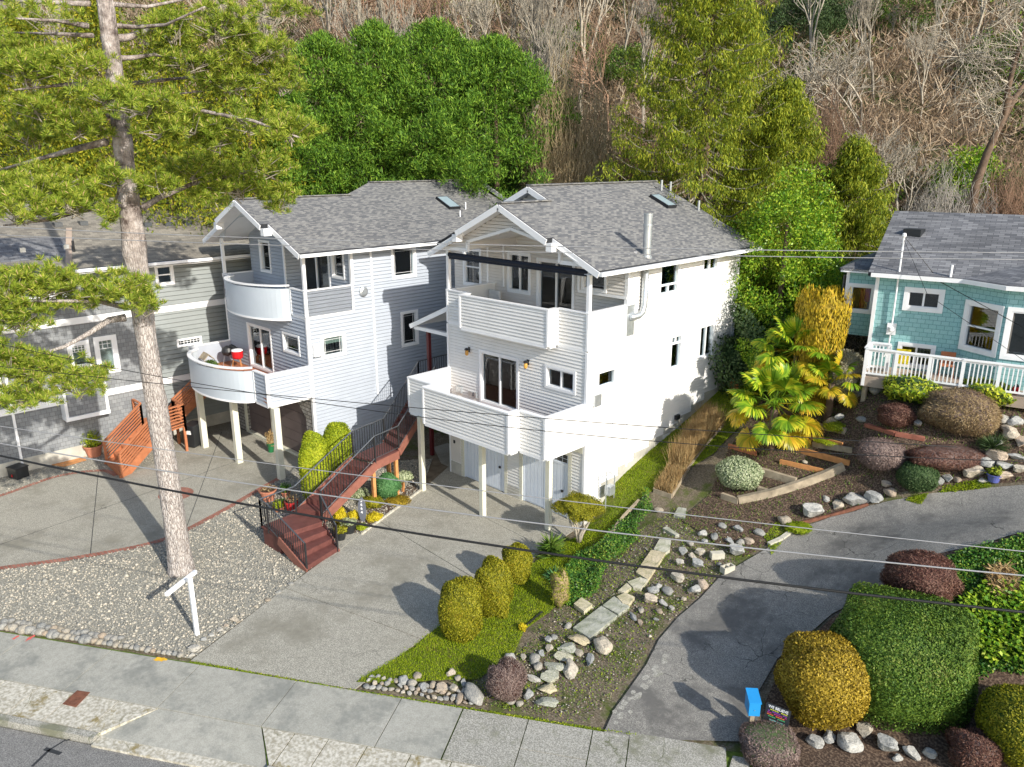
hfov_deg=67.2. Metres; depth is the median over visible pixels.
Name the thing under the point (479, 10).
bare tree
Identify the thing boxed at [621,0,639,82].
bare tree
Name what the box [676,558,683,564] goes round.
rock
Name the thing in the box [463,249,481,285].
window
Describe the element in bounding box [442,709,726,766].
sidewalk
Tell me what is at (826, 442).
green plant
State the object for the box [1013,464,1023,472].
rock
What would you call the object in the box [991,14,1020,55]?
bare tree
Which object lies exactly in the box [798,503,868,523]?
garden board
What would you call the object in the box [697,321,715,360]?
window
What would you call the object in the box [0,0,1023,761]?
ground
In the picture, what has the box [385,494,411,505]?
brown plant
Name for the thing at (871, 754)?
planting soil
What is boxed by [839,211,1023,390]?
teal house
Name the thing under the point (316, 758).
joint soil
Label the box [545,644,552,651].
rock
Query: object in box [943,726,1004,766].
barberry
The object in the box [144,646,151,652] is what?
rock
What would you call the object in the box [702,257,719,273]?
window
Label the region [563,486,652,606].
ivy
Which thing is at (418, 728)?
sidewalk
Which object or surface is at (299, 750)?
kerb strip
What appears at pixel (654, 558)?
path slab
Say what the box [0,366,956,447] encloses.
overhead wire
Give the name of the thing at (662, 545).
path slab
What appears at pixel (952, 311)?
service wire
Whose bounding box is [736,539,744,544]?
rock
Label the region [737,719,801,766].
barberry
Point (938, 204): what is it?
bare bush
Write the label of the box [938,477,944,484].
rock
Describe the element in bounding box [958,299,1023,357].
window
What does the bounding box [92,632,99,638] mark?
rock
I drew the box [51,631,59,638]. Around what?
rock
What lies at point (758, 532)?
rock
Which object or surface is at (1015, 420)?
rock
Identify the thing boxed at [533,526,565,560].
yucca
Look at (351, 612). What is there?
driveway
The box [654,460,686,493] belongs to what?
dry grass
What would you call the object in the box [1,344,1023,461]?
overhead wire
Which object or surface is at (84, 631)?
rock
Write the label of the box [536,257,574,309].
sliding door
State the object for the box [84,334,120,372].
window
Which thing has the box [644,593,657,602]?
rock
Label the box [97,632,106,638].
rock
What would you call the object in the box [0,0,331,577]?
pine tree
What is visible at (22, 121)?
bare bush
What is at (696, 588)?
rock
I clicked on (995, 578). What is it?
dead fern
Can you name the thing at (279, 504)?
plant
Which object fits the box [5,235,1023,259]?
overhead wire
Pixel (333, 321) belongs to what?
blue grey house
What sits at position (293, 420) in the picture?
garage door
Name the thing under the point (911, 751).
rock
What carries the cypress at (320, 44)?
on the ground at (694, 488)
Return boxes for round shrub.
[376,472,401,498]
[895,461,940,492]
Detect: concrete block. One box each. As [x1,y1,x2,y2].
[709,550,724,559]
[720,563,734,574]
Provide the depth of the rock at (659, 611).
20.98 m
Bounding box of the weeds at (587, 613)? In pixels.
[450,507,752,720]
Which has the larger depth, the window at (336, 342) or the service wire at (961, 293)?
the window at (336, 342)
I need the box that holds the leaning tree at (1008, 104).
[909,0,1023,212]
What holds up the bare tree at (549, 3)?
on the ground at (694, 488)
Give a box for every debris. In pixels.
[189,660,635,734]
[358,553,538,678]
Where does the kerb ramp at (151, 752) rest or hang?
on the ground at (694, 488)
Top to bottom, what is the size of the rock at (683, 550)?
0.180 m
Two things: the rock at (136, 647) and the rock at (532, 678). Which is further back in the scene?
the rock at (136, 647)
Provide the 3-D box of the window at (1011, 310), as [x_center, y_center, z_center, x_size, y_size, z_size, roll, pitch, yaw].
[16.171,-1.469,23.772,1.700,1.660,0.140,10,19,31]
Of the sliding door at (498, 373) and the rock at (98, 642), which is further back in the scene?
the sliding door at (498, 373)
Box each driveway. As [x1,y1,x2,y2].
[0,428,298,565]
[191,466,580,689]
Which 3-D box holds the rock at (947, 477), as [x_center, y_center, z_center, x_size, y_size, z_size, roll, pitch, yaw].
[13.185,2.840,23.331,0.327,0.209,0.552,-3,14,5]
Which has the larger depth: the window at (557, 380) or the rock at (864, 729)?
the window at (557, 380)
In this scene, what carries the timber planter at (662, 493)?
on the lawn at (611, 501)
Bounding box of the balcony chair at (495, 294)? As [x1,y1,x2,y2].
[489,289,500,299]
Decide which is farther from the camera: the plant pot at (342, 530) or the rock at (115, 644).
the plant pot at (342, 530)
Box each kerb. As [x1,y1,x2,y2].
[0,713,98,744]
[361,489,420,534]
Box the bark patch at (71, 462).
[52,458,85,466]
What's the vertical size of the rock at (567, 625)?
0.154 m
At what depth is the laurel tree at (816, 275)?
29.80 m
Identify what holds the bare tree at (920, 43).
on the ground at (694, 488)
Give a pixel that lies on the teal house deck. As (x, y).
(874, 375)
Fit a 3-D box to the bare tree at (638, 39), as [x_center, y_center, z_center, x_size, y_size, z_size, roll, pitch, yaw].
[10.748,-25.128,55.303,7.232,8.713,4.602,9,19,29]
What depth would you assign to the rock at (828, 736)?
16.62 m
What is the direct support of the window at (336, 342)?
in the blue grey house at (333, 321)
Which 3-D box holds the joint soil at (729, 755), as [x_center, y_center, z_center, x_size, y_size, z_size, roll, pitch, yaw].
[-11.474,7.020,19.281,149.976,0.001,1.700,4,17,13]
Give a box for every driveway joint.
[2,451,264,543]
[90,471,98,552]
[187,432,221,524]
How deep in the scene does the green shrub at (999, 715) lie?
15.56 m
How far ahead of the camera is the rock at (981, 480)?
22.80 m
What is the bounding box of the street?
[0,727,188,766]
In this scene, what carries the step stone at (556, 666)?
on the ground at (694, 488)
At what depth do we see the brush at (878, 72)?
51.92 m
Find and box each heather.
[549,565,570,607]
[852,436,908,471]
[905,443,987,471]
[916,386,1005,438]
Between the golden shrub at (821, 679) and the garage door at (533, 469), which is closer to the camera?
the golden shrub at (821, 679)
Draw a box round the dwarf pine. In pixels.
[550,490,605,542]
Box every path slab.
[573,606,616,639]
[574,597,591,614]
[603,596,628,616]
[617,593,634,606]
[618,583,630,593]
[628,577,647,590]
[636,550,665,581]
[654,539,670,554]
[663,526,678,537]
[674,507,685,518]
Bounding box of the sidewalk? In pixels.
[0,632,461,759]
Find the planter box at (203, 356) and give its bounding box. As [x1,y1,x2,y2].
[199,351,219,368]
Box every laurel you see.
[708,299,795,395]
[734,337,795,401]
[769,242,848,316]
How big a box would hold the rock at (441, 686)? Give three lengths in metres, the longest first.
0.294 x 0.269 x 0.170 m
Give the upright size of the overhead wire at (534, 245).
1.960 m
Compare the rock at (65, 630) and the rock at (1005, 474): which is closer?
the rock at (65, 630)
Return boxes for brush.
[0,0,1023,270]
[843,334,867,358]
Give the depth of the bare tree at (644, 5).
48.82 m
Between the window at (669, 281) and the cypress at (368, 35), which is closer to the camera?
the window at (669, 281)
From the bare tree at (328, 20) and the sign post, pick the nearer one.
the sign post
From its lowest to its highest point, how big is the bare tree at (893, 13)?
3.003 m
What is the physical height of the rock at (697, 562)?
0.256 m
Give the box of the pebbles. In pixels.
[487,525,743,712]
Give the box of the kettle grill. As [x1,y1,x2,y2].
[221,344,237,366]
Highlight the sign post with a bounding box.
[165,570,199,635]
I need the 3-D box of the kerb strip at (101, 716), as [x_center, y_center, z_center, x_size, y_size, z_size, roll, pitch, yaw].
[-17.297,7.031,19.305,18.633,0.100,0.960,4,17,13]
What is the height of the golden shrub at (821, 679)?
1.850 m
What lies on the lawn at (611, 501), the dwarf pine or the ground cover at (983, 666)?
the dwarf pine
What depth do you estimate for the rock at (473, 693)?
17.92 m
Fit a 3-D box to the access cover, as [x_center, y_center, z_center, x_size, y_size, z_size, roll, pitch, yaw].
[-10.164,7.357,17.978,0.383,0.026,0.516,3,16,10]
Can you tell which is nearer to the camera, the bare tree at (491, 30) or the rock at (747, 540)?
the rock at (747, 540)
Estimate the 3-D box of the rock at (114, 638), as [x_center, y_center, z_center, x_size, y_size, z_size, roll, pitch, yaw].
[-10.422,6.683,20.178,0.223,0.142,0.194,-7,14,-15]
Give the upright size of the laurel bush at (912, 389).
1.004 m
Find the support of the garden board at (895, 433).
on the garden soil at (768, 504)
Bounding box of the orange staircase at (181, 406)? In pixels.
[102,380,205,477]
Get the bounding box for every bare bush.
[0,2,59,171]
[518,27,627,191]
[530,109,576,183]
[601,101,688,192]
[792,70,882,205]
[901,149,999,213]
[958,141,1023,214]
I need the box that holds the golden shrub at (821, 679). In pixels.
[773,630,871,732]
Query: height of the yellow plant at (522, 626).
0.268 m
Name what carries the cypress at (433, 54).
on the ground at (694, 488)
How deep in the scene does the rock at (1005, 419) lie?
23.50 m
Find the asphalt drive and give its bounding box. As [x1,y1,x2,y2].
[604,485,1023,740]
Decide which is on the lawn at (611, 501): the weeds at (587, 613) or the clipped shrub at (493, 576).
the clipped shrub at (493, 576)
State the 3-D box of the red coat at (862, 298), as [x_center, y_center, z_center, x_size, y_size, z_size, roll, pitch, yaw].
[12.828,-3.211,28.156,0.180,0.900,0.120,10,19,31]
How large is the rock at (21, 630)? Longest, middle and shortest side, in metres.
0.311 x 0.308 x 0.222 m
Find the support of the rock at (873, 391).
on the garden soil at (768, 504)
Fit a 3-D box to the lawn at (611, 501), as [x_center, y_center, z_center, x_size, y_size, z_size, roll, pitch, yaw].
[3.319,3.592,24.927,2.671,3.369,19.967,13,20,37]
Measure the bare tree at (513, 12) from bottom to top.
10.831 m
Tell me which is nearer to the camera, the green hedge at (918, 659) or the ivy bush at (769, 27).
the green hedge at (918, 659)
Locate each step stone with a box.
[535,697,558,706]
[537,683,556,693]
[540,669,558,682]
[544,662,564,670]
[554,651,573,660]
[557,642,575,653]
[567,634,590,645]
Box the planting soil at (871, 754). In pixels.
[764,536,1023,766]
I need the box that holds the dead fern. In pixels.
[979,562,1021,599]
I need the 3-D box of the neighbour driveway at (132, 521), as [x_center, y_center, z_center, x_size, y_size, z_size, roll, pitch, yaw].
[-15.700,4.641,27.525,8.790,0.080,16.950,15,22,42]
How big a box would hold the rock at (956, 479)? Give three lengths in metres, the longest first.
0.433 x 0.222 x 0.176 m
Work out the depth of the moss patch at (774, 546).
23.51 m
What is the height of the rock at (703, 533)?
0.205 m
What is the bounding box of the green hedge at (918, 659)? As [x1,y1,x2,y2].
[828,581,980,734]
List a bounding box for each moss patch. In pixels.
[764,521,785,554]
[905,493,928,503]
[939,477,991,492]
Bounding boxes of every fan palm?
[725,359,824,452]
[751,312,835,415]
[803,349,863,420]
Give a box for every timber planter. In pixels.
[653,468,686,498]
[668,424,723,472]
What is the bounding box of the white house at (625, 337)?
[407,180,761,530]
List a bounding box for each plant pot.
[80,429,102,457]
[258,484,276,501]
[265,429,273,452]
[280,482,291,496]
[284,494,299,511]
[334,525,346,540]
[340,517,357,533]
[984,465,1004,482]
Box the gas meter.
[599,471,614,508]
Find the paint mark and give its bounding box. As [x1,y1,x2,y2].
[153,657,166,661]
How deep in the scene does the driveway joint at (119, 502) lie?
28.09 m
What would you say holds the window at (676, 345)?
in the white house at (625, 337)
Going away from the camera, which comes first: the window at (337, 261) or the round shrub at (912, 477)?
the round shrub at (912, 477)
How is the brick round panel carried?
on the neighbour driveway at (132, 521)
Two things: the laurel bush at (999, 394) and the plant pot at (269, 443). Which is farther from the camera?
the plant pot at (269, 443)
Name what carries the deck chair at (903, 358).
on the teal house deck
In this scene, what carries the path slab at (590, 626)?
on the ground at (694, 488)
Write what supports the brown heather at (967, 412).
on the garden soil at (768, 504)
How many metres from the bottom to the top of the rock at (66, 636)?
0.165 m
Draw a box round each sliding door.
[246,322,273,372]
[305,256,330,289]
[479,349,518,410]
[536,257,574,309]
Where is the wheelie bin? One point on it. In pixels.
(193, 435)
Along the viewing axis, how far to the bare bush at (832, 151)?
39.34 m
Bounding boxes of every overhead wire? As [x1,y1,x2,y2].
[0,226,1023,252]
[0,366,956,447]
[0,426,1023,551]
[0,443,1023,575]
[0,455,1023,613]
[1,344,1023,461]
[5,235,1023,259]
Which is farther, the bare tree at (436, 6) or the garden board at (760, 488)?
the bare tree at (436, 6)
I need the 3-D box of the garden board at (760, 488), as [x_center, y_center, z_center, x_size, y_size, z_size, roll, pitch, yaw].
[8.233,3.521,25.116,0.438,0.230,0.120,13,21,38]
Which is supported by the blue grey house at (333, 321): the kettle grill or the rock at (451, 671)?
the kettle grill
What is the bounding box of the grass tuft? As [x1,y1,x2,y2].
[972,432,1012,452]
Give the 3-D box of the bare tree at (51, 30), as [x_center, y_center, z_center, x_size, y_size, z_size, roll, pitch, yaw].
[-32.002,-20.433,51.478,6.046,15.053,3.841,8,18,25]
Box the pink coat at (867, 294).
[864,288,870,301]
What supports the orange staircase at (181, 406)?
on the ground at (694, 488)
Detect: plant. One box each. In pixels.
[272,499,284,511]
[348,509,358,519]
[350,487,368,500]
[356,523,367,530]
[363,493,384,509]
[366,511,382,522]
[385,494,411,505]
[518,622,527,631]
[784,520,812,534]
[812,436,837,446]
[823,421,845,433]
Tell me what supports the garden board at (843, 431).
on the garden soil at (768, 504)
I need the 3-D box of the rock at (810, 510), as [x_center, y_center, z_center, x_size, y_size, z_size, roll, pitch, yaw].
[9.391,3.973,24.009,0.648,0.454,0.535,0,16,1]
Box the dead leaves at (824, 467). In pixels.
[695,393,1023,548]
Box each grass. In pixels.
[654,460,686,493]
[663,399,726,468]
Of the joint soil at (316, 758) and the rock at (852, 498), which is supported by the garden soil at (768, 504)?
the rock at (852, 498)
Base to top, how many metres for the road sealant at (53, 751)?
0.012 m
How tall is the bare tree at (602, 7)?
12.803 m
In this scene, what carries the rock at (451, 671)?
on the ground at (694, 488)
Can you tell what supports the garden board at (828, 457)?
on the garden soil at (768, 504)
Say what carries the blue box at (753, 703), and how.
on the ground at (694, 488)
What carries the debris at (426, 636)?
on the driveway at (351, 612)
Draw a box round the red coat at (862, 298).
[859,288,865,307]
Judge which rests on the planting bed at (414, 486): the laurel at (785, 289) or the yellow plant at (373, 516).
the yellow plant at (373, 516)
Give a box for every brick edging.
[0,469,117,496]
[0,478,278,569]
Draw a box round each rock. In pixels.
[0,622,7,629]
[8,618,15,623]
[8,623,18,631]
[17,624,28,634]
[24,626,35,633]
[34,628,45,635]
[36,623,46,628]
[46,629,56,638]
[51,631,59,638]
[56,626,64,631]
[61,628,69,633]
[62,633,71,639]
[69,634,75,640]
[78,634,89,643]
[80,629,88,634]
[83,636,92,643]
[90,638,97,643]
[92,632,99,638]
[95,639,102,644]
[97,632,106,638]
[104,634,113,639]
[106,640,112,645]
[110,635,117,641]
[112,641,119,647]
[117,635,124,640]
[123,643,129,648]
[133,644,139,650]
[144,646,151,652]
[165,650,172,655]
[177,652,183,657]
[187,644,200,651]
[229,616,238,621]
[363,683,369,688]
[398,675,408,684]
[407,679,416,686]
[413,672,421,679]
[419,682,425,689]
[429,680,435,687]
[436,682,446,694]
[446,668,455,676]
[449,683,457,691]
[454,675,460,680]
[456,692,462,704]
[461,678,465,687]
[464,682,483,705]
[505,653,515,658]
[516,700,523,706]
[523,688,533,699]
[527,674,540,682]
[529,653,539,664]
[533,662,541,670]
[538,650,543,656]
[545,636,551,642]
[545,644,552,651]
[551,634,557,639]
[563,658,577,679]
[564,622,571,628]
[575,649,583,656]
[586,653,593,665]
[593,636,612,654]
[629,612,636,620]
[638,606,643,613]
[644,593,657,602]
[647,586,659,593]
[654,507,663,512]
[655,608,662,613]
[658,599,667,606]
[662,586,672,595]
[670,572,684,582]
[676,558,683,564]
[679,547,687,555]
[688,552,696,558]
[689,584,700,592]
[692,558,703,567]
[695,548,705,555]
[698,530,707,535]
[698,579,708,589]
[711,532,717,539]
[718,522,726,528]
[725,537,733,542]
[730,543,744,554]
[733,525,742,531]
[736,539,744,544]
[744,537,754,543]
[753,528,764,535]
[777,515,791,524]
[802,503,824,517]
[805,733,824,748]
[822,728,835,743]
[823,495,829,501]
[824,416,837,422]
[832,499,843,509]
[834,413,843,419]
[837,732,863,752]
[842,492,868,505]
[856,416,865,422]
[856,722,872,737]
[864,490,883,502]
[868,387,882,394]
[877,733,898,751]
[881,480,891,486]
[883,487,896,496]
[892,753,902,761]
[902,745,920,760]
[914,419,921,425]
[922,747,936,758]
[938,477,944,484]
[942,474,952,481]
[953,476,961,482]
[962,465,985,477]
[977,477,988,482]
[979,456,995,467]
[985,448,1007,459]
[996,461,1013,469]
[998,471,1013,478]
[1000,414,1009,422]
[1001,424,1019,439]
[1006,416,1023,425]
[1008,453,1023,459]
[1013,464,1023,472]
[1015,435,1023,446]
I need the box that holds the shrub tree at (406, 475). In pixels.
[391,469,413,491]
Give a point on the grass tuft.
(990, 443)
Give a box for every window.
[66,340,90,367]
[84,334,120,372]
[154,265,174,285]
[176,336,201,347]
[258,239,271,273]
[281,331,326,356]
[320,332,346,359]
[330,254,344,279]
[391,247,416,279]
[400,309,418,347]
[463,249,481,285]
[507,252,531,294]
[544,364,576,395]
[581,268,607,292]
[596,365,616,390]
[658,264,680,297]
[668,332,683,371]
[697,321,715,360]
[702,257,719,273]
[841,273,874,313]
[897,341,935,369]
[902,287,945,313]
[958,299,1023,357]
[999,307,1023,361]
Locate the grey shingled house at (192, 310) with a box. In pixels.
[0,193,335,477]
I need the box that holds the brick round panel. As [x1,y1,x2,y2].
[158,487,193,498]
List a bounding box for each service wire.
[904,240,1022,359]
[905,237,1023,327]
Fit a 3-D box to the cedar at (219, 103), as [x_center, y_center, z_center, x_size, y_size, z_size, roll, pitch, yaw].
[-13.241,-9.511,39.977,8.491,16.638,8.418,15,22,42]
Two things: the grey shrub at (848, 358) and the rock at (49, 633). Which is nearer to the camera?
the rock at (49, 633)
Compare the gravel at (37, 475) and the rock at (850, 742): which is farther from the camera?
the gravel at (37, 475)
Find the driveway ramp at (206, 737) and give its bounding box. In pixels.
[99,709,266,766]
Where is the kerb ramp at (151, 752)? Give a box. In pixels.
[91,736,254,766]
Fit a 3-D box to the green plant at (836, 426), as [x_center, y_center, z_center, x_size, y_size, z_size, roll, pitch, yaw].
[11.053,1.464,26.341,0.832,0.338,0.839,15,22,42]
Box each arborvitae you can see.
[298,430,330,498]
[322,421,354,473]
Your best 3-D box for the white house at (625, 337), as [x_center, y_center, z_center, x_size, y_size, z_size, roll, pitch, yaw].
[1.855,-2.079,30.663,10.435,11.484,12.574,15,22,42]
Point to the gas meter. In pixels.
(609, 489)
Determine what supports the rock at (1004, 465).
on the garden soil at (768, 504)
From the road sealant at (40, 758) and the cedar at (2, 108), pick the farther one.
the cedar at (2, 108)
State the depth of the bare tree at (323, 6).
62.13 m
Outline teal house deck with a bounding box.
[860,341,1023,408]
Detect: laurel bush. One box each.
[882,372,945,403]
[961,377,1016,406]
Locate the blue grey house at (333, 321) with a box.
[187,179,506,479]
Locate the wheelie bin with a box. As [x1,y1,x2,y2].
[186,420,200,446]
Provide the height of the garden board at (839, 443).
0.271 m
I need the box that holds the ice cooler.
[231,348,242,366]
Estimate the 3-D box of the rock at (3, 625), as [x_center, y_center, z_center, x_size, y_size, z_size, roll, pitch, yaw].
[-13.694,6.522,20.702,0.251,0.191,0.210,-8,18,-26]
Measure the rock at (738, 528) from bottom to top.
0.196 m
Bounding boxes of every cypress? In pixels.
[222,88,356,201]
[253,28,417,195]
[303,15,455,194]
[336,14,538,200]
[395,29,594,208]
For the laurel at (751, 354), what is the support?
on the ground at (694, 488)
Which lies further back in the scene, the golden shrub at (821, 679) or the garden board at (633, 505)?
the garden board at (633, 505)
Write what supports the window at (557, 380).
in the white house at (625, 337)
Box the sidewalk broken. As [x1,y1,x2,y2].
[730,756,748,766]
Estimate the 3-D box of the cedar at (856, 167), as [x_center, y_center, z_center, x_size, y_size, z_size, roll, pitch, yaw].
[15.268,-7.100,34.910,6.290,8.323,6.121,15,22,42]
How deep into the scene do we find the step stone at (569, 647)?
19.68 m
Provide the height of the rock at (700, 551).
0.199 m
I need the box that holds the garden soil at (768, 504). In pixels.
[679,387,1023,555]
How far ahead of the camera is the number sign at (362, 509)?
26.67 m
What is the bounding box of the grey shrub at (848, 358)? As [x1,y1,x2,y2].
[827,348,867,402]
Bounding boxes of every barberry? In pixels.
[485,655,527,702]
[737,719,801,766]
[877,402,916,427]
[879,548,964,601]
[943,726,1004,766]
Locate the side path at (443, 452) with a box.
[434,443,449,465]
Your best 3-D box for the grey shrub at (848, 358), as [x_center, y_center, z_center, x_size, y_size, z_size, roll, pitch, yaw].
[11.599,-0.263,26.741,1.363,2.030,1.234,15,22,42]
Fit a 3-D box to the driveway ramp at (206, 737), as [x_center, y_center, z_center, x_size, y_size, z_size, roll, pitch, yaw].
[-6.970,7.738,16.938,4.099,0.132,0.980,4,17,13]
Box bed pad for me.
[338,533,359,548]
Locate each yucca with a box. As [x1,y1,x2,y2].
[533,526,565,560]
[543,565,560,582]
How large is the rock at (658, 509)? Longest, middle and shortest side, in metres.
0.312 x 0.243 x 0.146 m
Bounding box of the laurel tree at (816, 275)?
[726,158,849,340]
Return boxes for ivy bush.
[527,16,604,58]
[587,41,651,87]
[744,0,856,71]
[862,0,954,36]
[922,143,1009,212]
[957,22,1023,87]
[980,165,1023,213]
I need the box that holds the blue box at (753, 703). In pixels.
[745,688,761,722]
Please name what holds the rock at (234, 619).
on the gravel bed at (247, 603)
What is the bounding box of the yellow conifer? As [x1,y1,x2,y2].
[333,506,347,523]
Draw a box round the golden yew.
[793,282,854,408]
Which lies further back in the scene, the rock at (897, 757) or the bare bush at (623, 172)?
the bare bush at (623, 172)
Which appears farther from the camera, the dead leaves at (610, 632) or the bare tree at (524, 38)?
the bare tree at (524, 38)
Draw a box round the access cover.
[63,690,89,706]
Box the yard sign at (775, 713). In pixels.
[764,702,790,727]
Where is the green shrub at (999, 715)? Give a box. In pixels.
[974,683,1023,766]
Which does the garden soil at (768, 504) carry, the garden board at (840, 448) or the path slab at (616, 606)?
the garden board at (840, 448)
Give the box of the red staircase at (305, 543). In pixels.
[258,354,446,571]
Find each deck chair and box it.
[897,348,910,364]
[938,351,955,378]
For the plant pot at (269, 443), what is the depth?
33.00 m
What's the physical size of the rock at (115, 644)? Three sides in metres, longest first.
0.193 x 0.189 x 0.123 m
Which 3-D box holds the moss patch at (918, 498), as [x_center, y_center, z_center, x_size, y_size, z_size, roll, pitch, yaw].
[12.178,3.433,23.202,0.547,0.310,0.487,15,22,42]
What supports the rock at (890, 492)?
on the garden soil at (768, 504)
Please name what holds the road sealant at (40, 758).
on the street
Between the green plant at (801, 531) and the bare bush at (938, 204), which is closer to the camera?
the green plant at (801, 531)
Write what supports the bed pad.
on the gravel bed at (247, 603)
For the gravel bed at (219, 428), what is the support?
on the ground at (694, 488)
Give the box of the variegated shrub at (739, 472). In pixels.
[715,455,764,490]
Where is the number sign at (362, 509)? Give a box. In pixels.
[358,497,365,521]
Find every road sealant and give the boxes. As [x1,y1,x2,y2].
[31,750,49,766]
[44,747,61,754]
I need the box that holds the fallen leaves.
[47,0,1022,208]
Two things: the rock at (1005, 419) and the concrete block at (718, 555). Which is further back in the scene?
the rock at (1005, 419)
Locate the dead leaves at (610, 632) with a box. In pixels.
[450,515,746,716]
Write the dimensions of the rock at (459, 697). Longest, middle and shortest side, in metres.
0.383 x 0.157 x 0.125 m
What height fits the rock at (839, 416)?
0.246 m
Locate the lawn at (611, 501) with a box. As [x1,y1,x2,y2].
[356,388,765,682]
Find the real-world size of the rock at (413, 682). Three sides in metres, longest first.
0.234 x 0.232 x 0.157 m
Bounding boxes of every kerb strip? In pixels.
[0,680,157,735]
[263,728,476,766]
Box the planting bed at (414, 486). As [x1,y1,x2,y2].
[332,483,419,537]
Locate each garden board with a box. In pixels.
[526,611,542,625]
[610,499,640,534]
[720,492,738,503]
[728,443,756,455]
[737,462,845,503]
[757,486,767,490]
[762,468,796,482]
[767,531,793,546]
[780,459,824,472]
[794,447,849,465]
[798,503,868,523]
[811,435,842,445]
[812,441,853,452]
[818,423,846,433]
[864,423,924,440]
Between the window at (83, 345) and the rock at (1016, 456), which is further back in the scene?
the window at (83, 345)
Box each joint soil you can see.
[0,631,752,766]
[194,449,580,689]
[262,729,451,766]
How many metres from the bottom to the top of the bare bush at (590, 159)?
11.552 m
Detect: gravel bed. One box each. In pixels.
[0,421,231,493]
[0,459,431,658]
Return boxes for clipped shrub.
[437,575,483,643]
[474,555,513,618]
[501,542,532,584]
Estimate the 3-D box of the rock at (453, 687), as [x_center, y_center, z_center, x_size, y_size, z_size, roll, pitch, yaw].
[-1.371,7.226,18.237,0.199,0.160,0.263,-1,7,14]
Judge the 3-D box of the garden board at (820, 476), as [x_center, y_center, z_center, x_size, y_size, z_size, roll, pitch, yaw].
[9.060,3.266,24.941,3.506,1.379,0.250,-1,16,-4]
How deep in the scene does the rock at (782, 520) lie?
23.81 m
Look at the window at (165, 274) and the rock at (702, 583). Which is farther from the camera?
the window at (165, 274)
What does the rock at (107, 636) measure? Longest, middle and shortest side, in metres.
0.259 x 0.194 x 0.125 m
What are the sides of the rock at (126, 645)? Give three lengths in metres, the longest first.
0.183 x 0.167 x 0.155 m
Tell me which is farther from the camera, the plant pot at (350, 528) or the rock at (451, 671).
the plant pot at (350, 528)
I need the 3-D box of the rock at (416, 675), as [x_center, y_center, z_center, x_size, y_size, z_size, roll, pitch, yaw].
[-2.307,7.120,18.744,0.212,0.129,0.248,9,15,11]
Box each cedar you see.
[0,3,112,191]
[0,55,48,185]
[17,0,180,195]
[22,113,116,211]
[108,0,266,196]
[114,105,222,234]
[183,33,322,223]
[585,0,816,312]
[714,74,849,309]
[767,0,867,38]
[780,130,900,269]
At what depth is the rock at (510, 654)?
19.33 m
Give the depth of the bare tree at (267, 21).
50.41 m
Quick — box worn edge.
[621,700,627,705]
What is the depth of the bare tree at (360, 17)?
44.41 m
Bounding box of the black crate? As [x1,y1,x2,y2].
[5,463,29,479]
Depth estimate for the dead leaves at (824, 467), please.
24.84 m
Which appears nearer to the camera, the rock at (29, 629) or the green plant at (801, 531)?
the rock at (29, 629)
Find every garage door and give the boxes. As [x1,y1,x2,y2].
[249,402,271,436]
[278,402,306,451]
[464,440,503,491]
[523,454,567,517]
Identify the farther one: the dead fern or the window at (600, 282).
the window at (600, 282)
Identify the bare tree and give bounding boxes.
[0,1,65,94]
[38,4,85,107]
[185,0,287,157]
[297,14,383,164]
[309,0,345,70]
[312,0,431,67]
[321,0,343,39]
[332,0,419,168]
[375,0,481,47]
[440,0,502,150]
[487,12,505,33]
[495,0,522,73]
[508,15,544,66]
[514,0,581,163]
[521,0,566,58]
[529,17,574,125]
[558,7,624,142]
[578,0,613,117]
[587,16,604,52]
[616,0,685,88]
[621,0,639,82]
[632,0,678,145]
[753,31,890,148]
[793,0,824,96]
[818,123,945,215]
[827,40,869,135]
[845,0,883,111]
[885,3,903,45]
[902,16,948,123]
[933,0,953,49]
[973,0,986,44]
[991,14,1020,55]
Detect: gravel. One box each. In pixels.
[0,435,176,493]
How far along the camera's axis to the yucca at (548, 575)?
22.91 m
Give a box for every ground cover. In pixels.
[946,532,1023,679]
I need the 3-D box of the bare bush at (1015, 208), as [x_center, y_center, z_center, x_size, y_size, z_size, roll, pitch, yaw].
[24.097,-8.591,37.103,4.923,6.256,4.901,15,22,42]
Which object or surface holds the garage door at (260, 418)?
in the blue grey house at (333, 321)
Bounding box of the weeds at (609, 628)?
[451,508,754,720]
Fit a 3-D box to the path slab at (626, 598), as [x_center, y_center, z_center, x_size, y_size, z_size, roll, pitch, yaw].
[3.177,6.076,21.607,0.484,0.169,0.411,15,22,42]
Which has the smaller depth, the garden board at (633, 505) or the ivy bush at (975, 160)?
the garden board at (633, 505)
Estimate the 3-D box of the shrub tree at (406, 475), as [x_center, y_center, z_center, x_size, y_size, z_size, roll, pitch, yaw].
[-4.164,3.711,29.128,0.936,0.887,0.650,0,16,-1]

